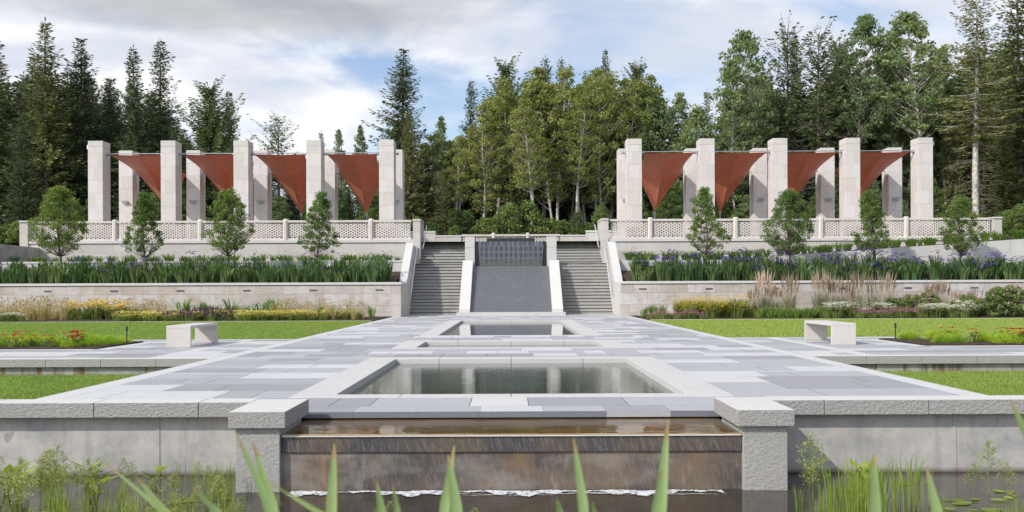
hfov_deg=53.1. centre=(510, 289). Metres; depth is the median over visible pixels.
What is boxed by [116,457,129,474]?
water plantain
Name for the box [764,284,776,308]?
reed grass clump
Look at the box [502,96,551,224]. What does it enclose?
birch tree
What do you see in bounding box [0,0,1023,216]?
sky
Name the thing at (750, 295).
reed grass clump
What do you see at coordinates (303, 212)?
leafy tree
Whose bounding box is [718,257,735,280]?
iris clump
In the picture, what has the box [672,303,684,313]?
yellow coneflower
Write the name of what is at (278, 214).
leafy tree
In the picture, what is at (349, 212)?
spruce tree
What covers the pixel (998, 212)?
shrub
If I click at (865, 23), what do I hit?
poplar tree
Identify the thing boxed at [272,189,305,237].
spruce tree
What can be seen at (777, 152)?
stone pillar
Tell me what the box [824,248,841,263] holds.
iris clump
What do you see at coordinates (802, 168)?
shade sail
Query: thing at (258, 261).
iris clump
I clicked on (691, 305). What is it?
yellow coneflower
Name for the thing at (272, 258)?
daylily clump
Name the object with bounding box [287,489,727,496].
foam
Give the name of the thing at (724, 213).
leafy tree
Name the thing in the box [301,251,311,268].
iris clump
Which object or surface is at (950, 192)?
spruce tree
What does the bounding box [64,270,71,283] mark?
iris clump
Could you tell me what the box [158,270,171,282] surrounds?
iris clump
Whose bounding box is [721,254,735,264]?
iris clump
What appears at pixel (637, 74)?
pine tree
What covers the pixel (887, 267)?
iris clump
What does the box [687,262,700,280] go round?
iris clump
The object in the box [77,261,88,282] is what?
iris clump
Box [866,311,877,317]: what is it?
pink flower clump
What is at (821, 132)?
pine tree
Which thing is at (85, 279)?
iris clump
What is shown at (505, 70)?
pine tree
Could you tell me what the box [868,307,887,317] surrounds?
pink flower clump
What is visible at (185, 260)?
iris clump
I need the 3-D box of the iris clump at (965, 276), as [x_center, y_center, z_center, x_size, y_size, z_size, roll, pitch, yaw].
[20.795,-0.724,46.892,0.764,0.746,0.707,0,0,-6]
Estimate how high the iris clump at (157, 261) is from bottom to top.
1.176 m
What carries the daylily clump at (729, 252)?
on the bed soil at (1008, 238)
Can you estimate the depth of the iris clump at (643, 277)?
46.62 m
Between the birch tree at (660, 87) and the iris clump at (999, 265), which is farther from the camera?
the birch tree at (660, 87)
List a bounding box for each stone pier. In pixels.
[228,399,308,491]
[714,397,794,489]
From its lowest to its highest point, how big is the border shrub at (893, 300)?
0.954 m
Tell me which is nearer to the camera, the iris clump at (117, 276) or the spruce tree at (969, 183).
the iris clump at (117, 276)
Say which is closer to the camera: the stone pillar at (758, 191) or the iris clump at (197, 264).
the iris clump at (197, 264)
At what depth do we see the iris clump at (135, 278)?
46.60 m
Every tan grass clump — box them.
[0,297,16,317]
[9,301,22,315]
[13,299,29,319]
[16,297,32,311]
[21,298,38,318]
[23,306,33,319]
[27,295,52,319]
[29,300,42,319]
[37,295,53,312]
[40,301,51,319]
[47,305,55,318]
[50,304,60,318]
[53,297,71,319]
[118,298,133,310]
[138,299,152,312]
[151,300,161,314]
[156,301,167,311]
[269,304,280,315]
[277,298,290,313]
[290,300,301,311]
[304,301,314,319]
[319,299,330,309]
[321,302,332,315]
[329,306,337,319]
[338,301,351,318]
[347,302,359,319]
[357,301,367,317]
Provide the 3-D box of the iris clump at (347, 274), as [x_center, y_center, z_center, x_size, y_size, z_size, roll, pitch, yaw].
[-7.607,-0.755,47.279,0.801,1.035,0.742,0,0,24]
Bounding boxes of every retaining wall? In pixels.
[0,282,401,316]
[619,280,1023,315]
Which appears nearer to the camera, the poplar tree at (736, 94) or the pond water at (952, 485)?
the pond water at (952, 485)
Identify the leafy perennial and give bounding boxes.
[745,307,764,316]
[774,307,790,315]
[780,307,803,317]
[800,308,818,317]
[805,307,826,317]
[820,310,834,317]
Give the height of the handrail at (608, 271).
2.566 m
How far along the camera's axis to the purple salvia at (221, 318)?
40.59 m
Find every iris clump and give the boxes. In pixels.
[0,266,13,282]
[0,268,13,283]
[8,271,18,283]
[11,258,24,282]
[14,266,27,283]
[25,266,44,283]
[33,266,50,283]
[41,261,57,280]
[43,259,65,268]
[43,264,61,283]
[52,268,70,283]
[55,259,76,269]
[57,263,72,272]
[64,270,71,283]
[66,261,83,272]
[67,260,84,282]
[76,257,98,272]
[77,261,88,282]
[80,273,90,282]
[86,267,100,282]
[92,268,108,282]
[97,257,116,270]
[99,270,114,282]
[101,260,115,282]
[107,264,126,282]
[113,255,128,268]
[113,260,127,271]
[122,265,139,282]
[126,263,142,282]
[128,262,139,274]
[138,272,149,282]
[139,257,150,274]
[143,269,158,282]
[151,257,164,271]
[151,272,164,282]
[152,261,168,277]
[156,262,170,273]
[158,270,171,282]
[169,262,183,281]
[171,269,191,282]
[172,263,186,282]
[175,260,188,274]
[180,251,199,274]
[185,258,202,281]
[187,266,198,282]
[190,256,204,281]
[193,268,212,282]
[200,259,209,271]
[205,255,219,265]
[205,264,218,282]
[209,259,226,281]
[214,261,232,282]
[216,251,228,265]
[218,268,233,282]
[225,268,237,281]
[226,258,239,281]
[229,267,243,282]
[237,259,251,267]
[240,263,255,282]
[246,259,262,275]
[248,270,260,282]
[251,251,265,269]
[256,269,271,282]
[262,260,277,269]
[267,267,278,282]
[273,267,288,282]
[280,262,289,282]
[285,257,299,281]
[289,267,301,282]
[295,269,313,282]
[299,264,310,274]
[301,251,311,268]
[306,259,316,282]
[307,257,316,280]
[313,257,328,281]
[316,266,332,281]
[321,269,333,281]
[324,261,333,273]
[330,253,344,280]
[330,270,346,281]
[340,264,352,281]
[346,255,359,264]
[346,263,362,281]
[352,261,365,281]
[354,259,366,267]
[356,262,367,281]
[360,272,367,281]
[365,266,378,281]
[367,253,381,266]
[367,261,380,281]
[373,259,389,281]
[376,258,395,280]
[626,252,643,277]
[629,259,645,280]
[634,270,652,280]
[640,254,649,273]
[642,262,655,276]
[644,263,655,280]
[652,256,661,279]
[653,254,668,266]
[655,256,665,280]
[661,257,676,280]
[666,248,678,266]
[670,254,679,267]
[672,260,683,280]
[675,254,692,279]
[681,261,693,280]
[687,253,698,279]
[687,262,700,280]
[698,260,713,280]
[703,251,717,278]
[705,266,719,280]
[709,263,721,280]
[712,255,723,279]
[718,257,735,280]
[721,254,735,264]
[728,255,741,276]
[730,262,744,280]
[731,248,747,272]
[736,256,751,280]
[742,251,759,263]
[744,267,760,280]
[745,257,756,278]
[753,264,767,278]
[756,249,767,266]
[756,256,773,270]
[760,267,773,280]
[769,251,784,279]
[772,259,781,280]
[780,258,790,280]
[785,255,796,272]
[789,264,798,280]
[793,255,808,279]
[798,264,812,280]
[803,270,823,280]
[809,253,828,269]
[813,261,827,279]
[814,251,826,265]
[821,255,834,269]
[823,259,840,279]
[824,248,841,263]
[827,260,841,279]
[837,260,851,279]
[840,266,855,279]
[843,247,859,263]
[845,252,860,271]
[850,261,862,279]
[855,261,875,279]
[861,247,877,269]
[867,262,881,279]
[868,264,876,279]
[872,267,892,279]
[875,250,891,275]
[881,256,895,277]
[891,252,905,279]
[891,265,901,279]
[899,265,915,279]
[900,252,914,268]
[908,260,924,279]
[912,253,921,264]
[914,260,925,279]
[920,256,933,278]
[925,260,943,279]
[928,250,941,265]
[934,258,947,279]
[941,258,956,275]
[941,266,953,279]
[946,253,961,275]
[947,264,958,279]
[955,253,971,278]
[958,267,971,279]
[960,260,978,279]
[967,254,982,278]
[976,266,988,279]
[978,263,994,279]
[982,255,995,268]
[985,252,1003,273]
[990,263,1003,279]
[991,251,1006,262]
[996,254,1006,278]
[1001,258,1013,279]
[1006,256,1023,279]
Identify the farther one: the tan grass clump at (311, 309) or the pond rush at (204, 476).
the tan grass clump at (311, 309)
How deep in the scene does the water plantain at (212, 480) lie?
8.61 m
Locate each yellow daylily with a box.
[59,300,77,318]
[67,303,83,318]
[73,301,91,319]
[78,301,93,318]
[85,299,107,319]
[86,302,104,318]
[95,300,110,318]
[96,298,117,318]
[102,306,114,318]
[104,305,121,319]
[115,300,132,316]
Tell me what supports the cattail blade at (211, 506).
on the pond water at (952, 485)
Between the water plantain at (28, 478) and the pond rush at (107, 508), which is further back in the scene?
the water plantain at (28, 478)
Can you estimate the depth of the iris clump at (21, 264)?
47.75 m
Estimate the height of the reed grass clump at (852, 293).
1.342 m
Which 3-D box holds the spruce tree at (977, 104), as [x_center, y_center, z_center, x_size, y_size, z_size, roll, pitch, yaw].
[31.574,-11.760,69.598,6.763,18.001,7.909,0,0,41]
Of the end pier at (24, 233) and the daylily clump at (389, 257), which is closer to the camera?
the daylily clump at (389, 257)
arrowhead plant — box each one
[0,461,30,494]
[0,464,34,498]
[66,455,116,495]
[74,474,123,503]
[141,464,171,486]
[845,457,882,490]
[850,466,878,492]
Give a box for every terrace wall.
[28,240,412,261]
[608,237,991,259]
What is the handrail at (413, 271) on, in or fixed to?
attached to the stair parapet at (406, 274)
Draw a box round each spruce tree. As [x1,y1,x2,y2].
[0,17,87,238]
[0,41,38,225]
[0,57,67,220]
[0,63,28,203]
[0,115,48,232]
[0,196,20,223]
[1,83,34,195]
[2,81,30,129]
[5,72,85,234]
[10,70,29,90]
[10,72,110,216]
[31,38,118,237]
[60,74,112,236]
[76,73,103,136]
[83,78,139,213]
[84,78,121,234]
[108,44,160,238]
[110,92,170,201]
[116,81,145,141]
[132,41,191,219]
[150,121,188,236]
[161,108,184,142]
[180,129,195,220]
[206,190,232,237]
[218,92,240,154]
[272,182,282,235]
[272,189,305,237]
[304,131,328,213]
[342,186,358,237]
[347,202,376,237]
[353,47,446,234]
[398,109,437,230]
[414,160,429,218]
[430,170,455,234]
[453,81,495,233]
[521,149,568,231]
[526,142,591,234]
[529,55,569,231]
[554,57,574,234]
[556,186,616,230]
[586,49,616,221]
[692,92,730,222]
[715,131,747,235]
[725,117,767,233]
[744,91,815,217]
[776,28,814,229]
[790,84,826,233]
[802,85,881,235]
[851,69,910,214]
[860,72,910,235]
[861,75,939,214]
[920,0,1023,217]
[933,105,971,220]
[933,151,949,221]
[938,41,1016,215]
[947,0,1023,217]
[947,112,989,206]
[979,94,1023,215]
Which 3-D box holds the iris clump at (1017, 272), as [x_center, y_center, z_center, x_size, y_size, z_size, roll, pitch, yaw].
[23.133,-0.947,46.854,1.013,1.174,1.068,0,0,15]
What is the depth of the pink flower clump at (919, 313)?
41.07 m
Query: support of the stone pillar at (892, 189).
on the terrace paving
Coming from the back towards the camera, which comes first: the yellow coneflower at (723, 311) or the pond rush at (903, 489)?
the yellow coneflower at (723, 311)
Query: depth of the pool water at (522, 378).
14.69 m
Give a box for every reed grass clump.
[746,290,760,307]
[749,282,765,309]
[755,269,775,307]
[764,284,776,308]
[774,284,789,307]
[780,272,800,307]
[780,276,798,308]
[809,274,829,308]
[811,267,831,308]
[821,277,842,307]
[835,278,851,305]
[837,278,856,305]
[846,270,872,314]
[847,287,859,308]
[863,280,878,309]
[865,270,884,308]
[877,271,897,305]
[920,284,936,306]
[926,279,944,303]
[935,281,950,305]
[949,288,962,302]
[969,286,983,296]
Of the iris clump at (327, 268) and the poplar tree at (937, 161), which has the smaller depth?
the iris clump at (327, 268)
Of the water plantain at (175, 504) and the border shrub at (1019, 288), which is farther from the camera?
the border shrub at (1019, 288)
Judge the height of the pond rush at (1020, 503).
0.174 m
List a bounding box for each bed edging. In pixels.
[0,321,351,322]
[652,318,997,319]
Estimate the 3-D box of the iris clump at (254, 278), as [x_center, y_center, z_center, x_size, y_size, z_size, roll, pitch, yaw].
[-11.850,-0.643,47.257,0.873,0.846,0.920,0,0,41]
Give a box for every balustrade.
[31,219,411,240]
[462,233,559,241]
[610,216,990,238]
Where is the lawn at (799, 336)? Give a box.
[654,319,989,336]
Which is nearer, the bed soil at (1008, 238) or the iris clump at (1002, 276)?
the iris clump at (1002, 276)
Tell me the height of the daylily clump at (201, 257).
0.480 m
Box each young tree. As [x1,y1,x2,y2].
[26,185,89,263]
[121,191,164,264]
[200,186,256,261]
[297,191,341,258]
[685,186,731,261]
[760,188,813,259]
[849,189,890,260]
[938,195,988,258]
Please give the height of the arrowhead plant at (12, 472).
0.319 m
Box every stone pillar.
[87,141,110,238]
[119,151,138,238]
[160,141,182,238]
[186,150,205,238]
[232,140,254,237]
[254,150,271,237]
[304,140,326,237]
[325,150,337,237]
[377,140,398,237]
[396,150,404,237]
[617,149,624,236]
[622,139,643,236]
[683,148,696,236]
[694,138,715,236]
[749,148,766,235]
[766,138,787,235]
[816,148,834,235]
[838,138,860,235]
[882,148,901,235]
[910,138,933,235]
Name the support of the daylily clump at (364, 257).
on the upper bed soil
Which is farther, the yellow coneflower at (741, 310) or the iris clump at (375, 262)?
the iris clump at (375, 262)
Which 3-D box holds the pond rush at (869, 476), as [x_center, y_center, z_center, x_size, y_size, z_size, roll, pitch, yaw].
[2.843,1.550,8.427,0.328,0.437,0.258,0,0,31]
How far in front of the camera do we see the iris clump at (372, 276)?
46.65 m
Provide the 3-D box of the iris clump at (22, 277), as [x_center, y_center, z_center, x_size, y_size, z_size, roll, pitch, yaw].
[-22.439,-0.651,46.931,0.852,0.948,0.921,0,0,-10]
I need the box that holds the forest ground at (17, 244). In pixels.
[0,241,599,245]
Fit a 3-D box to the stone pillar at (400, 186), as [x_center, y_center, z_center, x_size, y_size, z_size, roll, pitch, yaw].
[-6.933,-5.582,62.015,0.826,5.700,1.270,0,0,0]
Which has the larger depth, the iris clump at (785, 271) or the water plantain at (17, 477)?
the iris clump at (785, 271)
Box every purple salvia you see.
[161,311,171,320]
[177,309,188,320]
[183,308,194,320]
[189,309,199,319]
[196,307,207,319]
[204,306,217,320]
[216,309,226,320]
[224,308,235,320]
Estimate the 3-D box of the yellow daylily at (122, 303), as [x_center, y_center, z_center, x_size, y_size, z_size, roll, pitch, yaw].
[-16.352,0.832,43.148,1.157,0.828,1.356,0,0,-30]
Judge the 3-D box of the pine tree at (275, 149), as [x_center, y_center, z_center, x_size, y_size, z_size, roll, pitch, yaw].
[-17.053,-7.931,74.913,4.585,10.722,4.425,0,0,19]
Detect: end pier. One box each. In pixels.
[19,221,32,246]
[413,219,423,259]
[597,218,608,258]
[989,217,1002,234]
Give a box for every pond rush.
[4,496,21,511]
[39,468,62,502]
[43,489,76,511]
[43,497,67,511]
[44,487,74,511]
[45,470,69,502]
[46,465,64,507]
[74,486,90,511]
[88,496,116,511]
[102,480,129,511]
[102,495,130,511]
[116,489,136,511]
[128,492,158,511]
[132,486,164,511]
[169,498,193,511]
[175,460,201,495]
[182,497,207,511]
[195,470,218,500]
[201,468,216,491]
[206,470,228,503]
[206,489,236,511]
[209,460,234,496]
[214,468,234,498]
[220,471,236,505]
[222,494,242,511]
[793,486,808,511]
[814,499,834,511]
[816,478,837,511]
[817,485,829,510]
[821,459,863,511]
[823,466,855,511]
[827,466,854,511]
[833,473,868,511]
[837,453,871,504]
[841,473,881,511]
[850,465,869,511]
[854,473,881,511]
[856,478,891,511]
[864,460,889,496]
[867,464,894,499]
[869,468,902,510]
[887,457,927,511]
[890,454,924,506]
[902,460,934,505]
[939,493,944,510]
[940,498,951,511]
[1001,498,1021,511]
[1014,496,1023,511]
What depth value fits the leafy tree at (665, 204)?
74.05 m
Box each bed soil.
[0,272,400,283]
[0,341,142,348]
[3,316,391,321]
[621,271,1004,280]
[630,315,1023,319]
[750,236,1013,257]
[879,338,1023,345]
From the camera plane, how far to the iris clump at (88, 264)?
48.43 m
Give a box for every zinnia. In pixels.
[2,334,22,346]
[22,335,38,345]
[40,335,53,346]
[60,332,83,346]
[61,331,79,338]
[313,313,321,319]
[963,328,980,341]
[1003,327,1023,340]
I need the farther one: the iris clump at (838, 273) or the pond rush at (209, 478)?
the iris clump at (838, 273)
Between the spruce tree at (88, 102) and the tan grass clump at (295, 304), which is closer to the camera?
the tan grass clump at (295, 304)
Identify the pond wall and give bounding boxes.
[0,398,258,475]
[764,395,1023,472]
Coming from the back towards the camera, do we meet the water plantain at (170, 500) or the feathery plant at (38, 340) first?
the feathery plant at (38, 340)
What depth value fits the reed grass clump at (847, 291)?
43.38 m
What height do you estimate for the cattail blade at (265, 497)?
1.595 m
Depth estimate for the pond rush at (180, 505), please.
7.24 m
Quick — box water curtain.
[475,238,546,265]
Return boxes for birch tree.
[414,132,453,222]
[418,142,454,184]
[433,153,463,231]
[434,136,476,230]
[437,132,479,209]
[459,99,517,236]
[471,89,523,224]
[473,75,551,217]
[491,92,558,232]
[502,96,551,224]
[504,74,568,221]
[513,64,598,236]
[544,81,614,222]
[545,77,613,229]
[554,91,609,230]
[561,67,627,229]
[587,70,637,224]
[605,73,666,171]
[609,83,676,167]
[622,89,675,209]
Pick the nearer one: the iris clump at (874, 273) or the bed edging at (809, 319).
the bed edging at (809, 319)
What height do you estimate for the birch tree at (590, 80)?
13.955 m
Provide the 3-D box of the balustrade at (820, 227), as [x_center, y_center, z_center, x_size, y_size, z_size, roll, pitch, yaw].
[15.981,-3.439,56.620,21.010,1.170,0.305,0,0,0]
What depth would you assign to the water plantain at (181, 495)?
7.46 m
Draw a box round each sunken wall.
[0,357,214,375]
[808,354,1023,371]
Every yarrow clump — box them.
[113,310,129,320]
[115,312,131,320]
[129,310,144,320]
[133,314,145,320]
[139,311,159,320]
[169,314,183,320]
[187,312,203,320]
[228,309,241,319]
[234,312,247,320]
[237,310,256,320]
[245,310,261,320]
[255,310,271,320]
[257,311,272,320]
[263,310,283,320]
[269,310,286,320]
[278,313,292,320]
[287,310,304,320]
[295,311,315,319]
[311,310,328,319]
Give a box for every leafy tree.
[35,201,51,238]
[61,200,86,238]
[80,199,87,238]
[139,192,160,238]
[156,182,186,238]
[272,194,292,237]
[297,202,306,233]
[338,186,348,237]
[353,193,378,237]
[451,209,470,234]
[478,209,492,237]
[495,203,521,236]
[561,113,623,222]
[569,210,584,234]
[590,201,614,228]
[613,142,668,235]
[630,90,684,236]
[642,198,648,236]
[651,179,682,236]
[667,103,718,236]
[712,101,768,144]
[712,118,766,149]
[715,196,737,233]
[716,75,812,216]
[728,194,749,235]
[767,181,795,235]
[806,191,815,235]
[835,202,861,235]
[860,180,881,235]
[902,201,910,235]
[933,178,952,224]
[980,211,987,217]
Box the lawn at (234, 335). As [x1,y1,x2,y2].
[12,321,372,339]
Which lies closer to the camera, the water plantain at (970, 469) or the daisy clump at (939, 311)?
the water plantain at (970, 469)
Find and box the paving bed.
[13,314,956,406]
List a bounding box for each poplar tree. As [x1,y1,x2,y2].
[333,129,348,236]
[338,174,354,234]
[352,124,368,228]
[376,127,415,161]
[426,116,450,218]
[450,150,481,210]
[477,133,505,212]
[551,168,590,222]
[660,91,691,212]
[705,59,763,216]
[714,28,781,148]
[729,80,782,180]
[822,13,898,222]
[865,30,919,157]
[870,9,960,139]
[880,78,942,214]
[893,62,962,179]
[908,80,971,213]
[923,45,970,203]
[934,65,989,196]
[947,47,1015,214]
[981,47,1023,195]
[997,56,1023,172]
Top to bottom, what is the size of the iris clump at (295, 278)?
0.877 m
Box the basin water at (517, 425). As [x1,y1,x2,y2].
[282,417,740,434]
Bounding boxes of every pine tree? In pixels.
[177,74,253,237]
[246,110,298,229]
[477,51,545,228]
[605,57,659,215]
[756,10,842,235]
[773,16,863,217]
[799,33,875,229]
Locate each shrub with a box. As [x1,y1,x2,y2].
[0,226,19,242]
[1,221,19,242]
[404,215,424,230]
[424,222,441,234]
[441,225,464,237]
[448,208,479,238]
[467,217,500,238]
[484,202,532,237]
[500,200,550,240]
[526,216,560,240]
[545,219,580,239]
[567,222,596,234]
[589,212,612,229]
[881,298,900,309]
[894,295,905,308]
[896,294,924,310]
[897,291,921,307]
[918,287,943,305]
[942,298,956,307]
[951,291,983,315]
[955,291,984,314]
[965,294,989,315]
[974,281,1021,316]
[979,279,1023,315]
[985,279,1023,316]
[994,209,1008,216]
[998,212,1021,234]
[1002,210,1020,236]
[1004,203,1023,214]
[1004,206,1023,230]
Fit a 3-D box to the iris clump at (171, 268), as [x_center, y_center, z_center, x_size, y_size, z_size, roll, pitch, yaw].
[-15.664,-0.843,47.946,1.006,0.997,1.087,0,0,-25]
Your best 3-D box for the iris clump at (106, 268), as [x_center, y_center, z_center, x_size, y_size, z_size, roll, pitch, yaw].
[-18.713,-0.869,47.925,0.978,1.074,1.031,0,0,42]
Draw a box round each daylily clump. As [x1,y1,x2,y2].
[86,256,97,261]
[94,256,105,261]
[104,255,119,260]
[126,254,136,260]
[161,254,176,260]
[194,254,209,260]
[229,254,240,260]
[255,254,268,260]
[269,254,277,260]
[275,251,288,260]
[317,254,328,260]
[325,254,334,260]
[358,254,369,259]
[380,254,394,259]
[620,247,634,259]
[629,248,643,258]
[638,251,649,256]
[677,247,696,259]
[715,250,730,259]
[726,247,736,258]
[741,249,752,256]
[760,245,772,255]
[797,242,807,253]
[806,245,819,252]
[817,244,825,252]
[818,243,831,251]
[821,241,834,251]
[833,242,845,250]
[851,241,863,249]
[889,237,898,247]
[892,240,901,246]
[903,239,911,246]
[906,234,919,245]
[916,238,924,245]
[920,236,930,244]
[925,233,938,244]
[979,230,996,240]
[991,232,1003,240]
[994,233,1009,239]
[1007,229,1023,238]
[1008,226,1023,238]
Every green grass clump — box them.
[172,298,191,313]
[198,301,208,313]
[222,299,241,309]
[243,302,259,310]
[253,300,270,312]
[258,301,273,313]
[263,298,285,312]
[366,304,378,318]
[649,304,655,315]
[756,309,763,317]
[799,308,809,317]
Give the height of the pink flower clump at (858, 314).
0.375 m
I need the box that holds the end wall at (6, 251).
[0,244,39,261]
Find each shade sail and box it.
[110,153,185,200]
[179,153,253,206]
[251,153,305,236]
[327,152,378,237]
[642,151,696,236]
[715,151,765,218]
[767,150,837,203]
[835,150,913,196]
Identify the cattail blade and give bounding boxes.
[106,463,159,511]
[135,475,169,511]
[192,486,220,511]
[236,433,273,511]
[252,441,277,511]
[266,480,322,511]
[326,443,336,511]
[376,479,385,511]
[392,484,399,511]
[439,445,454,511]
[447,455,461,511]
[556,498,562,511]
[573,438,588,511]
[651,468,662,511]
[657,420,668,511]
[869,453,880,511]
[926,467,942,511]
[1010,399,1023,437]
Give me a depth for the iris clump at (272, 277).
46.89 m
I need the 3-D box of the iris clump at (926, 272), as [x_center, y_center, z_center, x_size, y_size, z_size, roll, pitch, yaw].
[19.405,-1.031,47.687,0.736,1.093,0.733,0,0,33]
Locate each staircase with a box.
[410,243,464,314]
[557,242,612,313]
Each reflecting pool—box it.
[288,356,733,397]
[391,340,630,348]
[419,320,603,335]
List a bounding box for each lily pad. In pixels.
[178,497,229,502]
[941,498,1006,504]
[946,507,1001,511]
[992,489,1017,497]
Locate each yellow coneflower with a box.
[672,295,696,314]
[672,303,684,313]
[679,302,697,312]
[682,299,700,312]
[684,299,703,312]
[687,297,704,313]
[699,297,725,317]
[709,302,723,317]
[711,300,730,316]
[717,306,729,316]
[724,295,751,317]
[727,294,752,311]
[727,305,739,316]
[739,302,753,316]
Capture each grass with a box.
[0,373,140,399]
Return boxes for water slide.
[456,260,565,315]
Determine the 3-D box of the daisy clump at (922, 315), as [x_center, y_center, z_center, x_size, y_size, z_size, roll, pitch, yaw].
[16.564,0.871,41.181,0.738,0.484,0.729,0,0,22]
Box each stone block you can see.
[465,237,475,265]
[546,236,556,265]
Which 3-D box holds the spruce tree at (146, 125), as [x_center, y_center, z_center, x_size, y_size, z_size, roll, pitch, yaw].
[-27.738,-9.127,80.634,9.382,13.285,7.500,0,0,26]
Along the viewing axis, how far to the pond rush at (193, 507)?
7.33 m
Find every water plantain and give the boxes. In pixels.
[0,456,6,488]
[0,465,24,502]
[0,474,20,500]
[3,464,29,492]
[6,470,38,511]
[17,457,28,479]
[23,470,32,497]
[26,450,60,500]
[26,467,49,509]
[27,461,52,509]
[30,466,50,492]
[34,443,64,478]
[34,444,58,478]
[45,444,71,487]
[46,487,63,508]
[50,464,72,485]
[55,464,78,497]
[69,463,85,499]
[71,452,102,492]
[77,497,90,511]
[78,471,102,509]
[90,464,107,487]
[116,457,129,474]
[116,478,135,498]
[122,461,141,491]
[122,494,137,511]
[145,503,155,511]
[146,478,161,494]
[159,475,178,507]
[163,492,178,510]
[165,492,184,511]
[169,473,182,494]
[171,492,194,511]
[188,484,202,509]
[193,461,205,474]
[208,469,223,501]
[208,473,227,499]
[226,502,237,511]
[235,495,247,511]
[386,501,393,511]
[791,431,832,500]
[801,459,823,505]
[807,454,828,501]
[962,459,984,497]
[973,438,1000,492]
[996,456,1018,486]
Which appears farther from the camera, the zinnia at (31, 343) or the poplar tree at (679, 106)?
the poplar tree at (679, 106)
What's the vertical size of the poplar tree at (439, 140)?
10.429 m
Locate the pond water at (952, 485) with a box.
[0,472,1023,511]
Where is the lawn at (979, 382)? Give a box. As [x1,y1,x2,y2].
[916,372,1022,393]
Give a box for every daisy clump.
[0,313,7,321]
[6,312,16,321]
[16,314,26,321]
[825,302,842,315]
[828,306,845,317]
[830,301,848,317]
[839,302,856,317]
[865,302,879,309]
[880,303,895,316]
[915,305,931,317]
[921,304,936,317]
[926,306,937,317]
[927,303,946,317]
[940,306,949,316]
[947,306,960,317]
[949,304,964,317]
[951,301,975,314]
[959,308,970,317]
[967,304,979,316]
[969,306,975,316]
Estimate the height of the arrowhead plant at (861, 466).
0.336 m
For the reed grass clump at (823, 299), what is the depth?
42.95 m
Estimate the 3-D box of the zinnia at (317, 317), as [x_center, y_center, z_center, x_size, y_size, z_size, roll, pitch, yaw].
[-7.782,1.072,41.046,0.361,0.279,0.469,0,0,-34]
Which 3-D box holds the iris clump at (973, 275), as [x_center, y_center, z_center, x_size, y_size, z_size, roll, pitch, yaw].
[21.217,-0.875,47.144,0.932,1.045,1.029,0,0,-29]
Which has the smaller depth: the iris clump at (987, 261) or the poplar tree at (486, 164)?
the iris clump at (987, 261)
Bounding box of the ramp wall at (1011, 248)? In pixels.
[619,239,1023,280]
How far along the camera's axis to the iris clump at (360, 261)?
48.73 m
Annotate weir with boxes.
[281,433,741,490]
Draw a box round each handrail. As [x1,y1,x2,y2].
[409,247,417,295]
[422,225,426,248]
[603,246,612,294]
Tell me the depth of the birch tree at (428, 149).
77.72 m
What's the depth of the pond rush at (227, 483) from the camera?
8.75 m
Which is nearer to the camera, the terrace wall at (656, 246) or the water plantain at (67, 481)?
the water plantain at (67, 481)
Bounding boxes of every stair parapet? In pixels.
[399,242,419,316]
[602,242,622,315]
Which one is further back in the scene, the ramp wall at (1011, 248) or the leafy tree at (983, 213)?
the leafy tree at (983, 213)
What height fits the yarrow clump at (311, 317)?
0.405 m
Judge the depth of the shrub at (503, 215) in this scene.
70.72 m
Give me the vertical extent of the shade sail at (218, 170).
5.013 m
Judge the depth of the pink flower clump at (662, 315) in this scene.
40.62 m
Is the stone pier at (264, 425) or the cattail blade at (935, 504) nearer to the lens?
the cattail blade at (935, 504)
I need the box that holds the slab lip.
[302,405,721,417]
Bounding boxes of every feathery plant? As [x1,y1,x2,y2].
[7,335,32,345]
[21,331,39,336]
[21,335,45,344]
[31,336,45,344]
[45,334,69,345]
[60,338,81,346]
[80,332,98,344]
[82,334,109,345]
[99,334,121,343]
[102,335,122,343]
[119,336,133,342]
[896,332,914,338]
[899,331,921,339]
[921,328,944,338]
[930,334,950,342]
[932,334,955,342]
[933,332,959,337]
[950,333,967,342]
[964,329,988,340]
[978,334,991,340]
[987,332,1007,341]
[992,330,1023,342]
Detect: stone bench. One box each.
[166,323,217,347]
[804,320,855,344]
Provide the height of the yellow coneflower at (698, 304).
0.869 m
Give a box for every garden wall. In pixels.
[406,231,435,241]
[436,235,461,241]
[560,235,585,240]
[586,230,616,240]
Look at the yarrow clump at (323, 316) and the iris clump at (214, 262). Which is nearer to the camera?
the yarrow clump at (323, 316)
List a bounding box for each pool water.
[349,363,673,394]
[424,345,599,346]
[444,322,578,334]
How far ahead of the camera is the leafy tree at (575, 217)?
71.96 m
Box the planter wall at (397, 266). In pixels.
[0,260,402,281]
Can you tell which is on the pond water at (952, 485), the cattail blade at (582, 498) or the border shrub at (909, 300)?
the cattail blade at (582, 498)
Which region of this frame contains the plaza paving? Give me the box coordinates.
[0,314,1023,406]
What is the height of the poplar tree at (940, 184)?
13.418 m
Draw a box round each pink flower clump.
[656,310,668,318]
[680,310,694,318]
[686,311,698,318]
[842,308,856,317]
[850,309,867,317]
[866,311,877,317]
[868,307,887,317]
[879,312,890,317]
[893,307,909,317]
[914,307,931,317]
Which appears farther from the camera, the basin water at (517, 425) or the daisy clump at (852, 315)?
the daisy clump at (852, 315)

